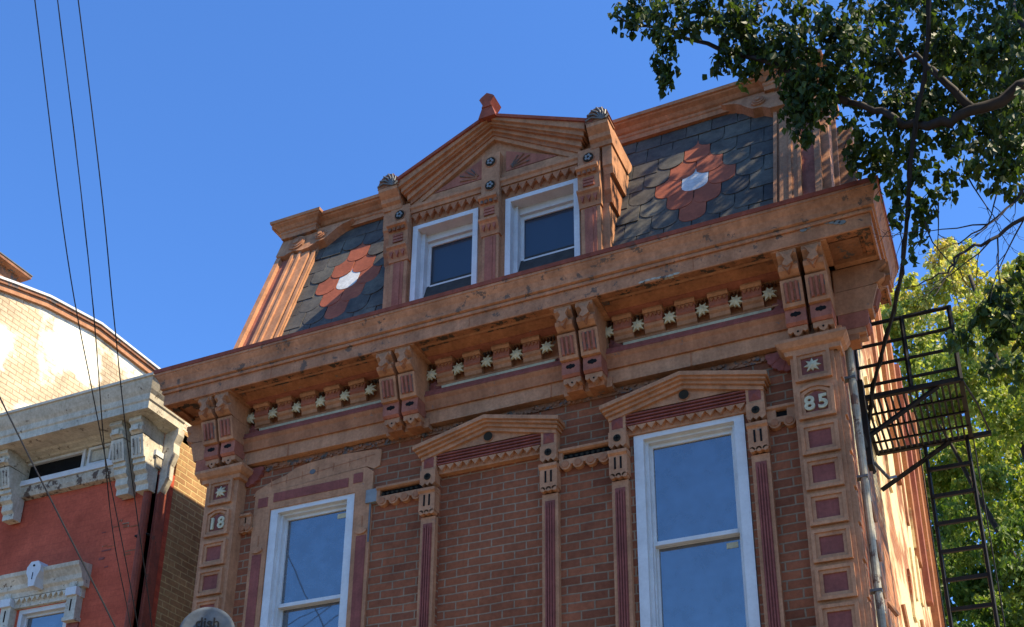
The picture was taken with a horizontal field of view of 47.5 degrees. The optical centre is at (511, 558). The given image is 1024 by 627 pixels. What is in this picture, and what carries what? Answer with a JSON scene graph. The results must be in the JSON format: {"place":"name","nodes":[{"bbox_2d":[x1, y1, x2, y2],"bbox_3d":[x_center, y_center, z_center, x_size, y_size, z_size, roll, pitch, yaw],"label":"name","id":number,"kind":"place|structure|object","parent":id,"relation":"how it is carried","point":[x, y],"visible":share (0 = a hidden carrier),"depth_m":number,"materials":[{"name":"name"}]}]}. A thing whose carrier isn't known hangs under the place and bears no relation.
{"place":"outdoors","nodes":[
{"label":"outdoors","id":0,"kind":"place"},
{"bbox_2d":[0,397,115,626],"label":"service cable","id":1,"kind":"object","parent":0,"point":[94,585],"visible":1,"depth_m":8.57,"materials":[{"name":"rubber"}]},
{"bbox_2d":[34,0,137,626],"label":"overhead wire","id":2,"kind":"object","parent":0,"point":[75,303],"visible":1,"depth_m":8.44,"materials":[{"name":"rubber"}]},
{"bbox_2d":[57,0,130,626],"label":"overhead wire","id":3,"kind":"object","parent":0,"point":[92,304],"visible":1,"depth_m":8.22,"materials":[{"name":"rubber"}]},
{"bbox_2d":[0,372,206,626],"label":"red brick house","id":4,"kind":"structure","parent":0,"point":[45,580],"depth_m":12.74,"materials":[{"name":"red brick"}]},
{"bbox_2d":[17,602,65,626],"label":"window","id":5,"kind":"structure","parent":4,"relation":"in","point":[51,615],"depth_m":12.66,"materials":[{"name":"white paint"}]},
{"bbox_2d":[78,0,152,626],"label":"overhead wire","id":6,"kind":"object","parent":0,"point":[112,304],"visible":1,"depth_m":8.15,"materials":[{"name":"rubber"}]},
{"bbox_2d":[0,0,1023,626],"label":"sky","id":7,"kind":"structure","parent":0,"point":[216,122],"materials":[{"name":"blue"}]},
{"bbox_3d":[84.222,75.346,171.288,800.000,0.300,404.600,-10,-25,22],"label":"ground","id":8,"kind":"structure","parent":0,"visible":0},
{"bbox_2d":[0,252,190,432],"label":"yellow brick building","id":9,"kind":"structure","parent":8,"relation":"on","point":[42,357],"depth_m":16.04,"materials":[{"name":"yellow brick"}]},
{"bbox_2d":[153,48,944,626],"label":"brick rowhouse","id":10,"kind":"structure","parent":8,"relation":"on","point":[491,366],"depth_m":9.37,"materials":[{"name":"brick"}]},
{"bbox_2d":[180,607,234,626],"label":"satellite dish","id":11,"kind":"object","parent":10,"relation":"attached to","point":[208,617],"visible":1,"depth_m":8.81,"materials":[{"name":"metal"}]},
{"bbox_2d":[260,493,354,626],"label":"window","id":12,"kind":"structure","parent":10,"relation":"in","point":[306,580],"depth_m":9.86,"materials":[{"name":"glass"}]},
{"bbox_2d":[633,414,760,626],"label":"window","id":13,"kind":"structure","parent":10,"relation":"in","point":[697,567],"depth_m":8.49,"materials":[{"name":"blue glass"}]},
{"bbox_2d":[854,305,1005,626],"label":"fire escape","id":14,"kind":"object","parent":10,"relation":"attached to","point":[869,432],"visible":0.83,"depth_m":9.31,"materials":[{"name":"black metal"}]},
{"bbox_2d":[607,0,1023,399],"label":"street tree","id":15,"kind":"object","parent":8,"relation":"on","point":[989,57],"visible":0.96,"depth_m":7.87,"materials":[{"name":"green plant"}]},
{"bbox_2d":[868,0,931,425],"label":"hanging cable","id":16,"kind":"object","parent":15,"relation":"hanging from","point":[910,163],"visible":0.88,"depth_m":7.73,"materials":[{"name":"rubber"}]},
{"bbox_2d":[879,236,1023,626],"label":"sunlit tree","id":17,"kind":"object","parent":8,"relation":"on","point":[1005,513],"visible":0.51,"depth_m":19.15,"materials":[{"name":"green plant"}]}
]}

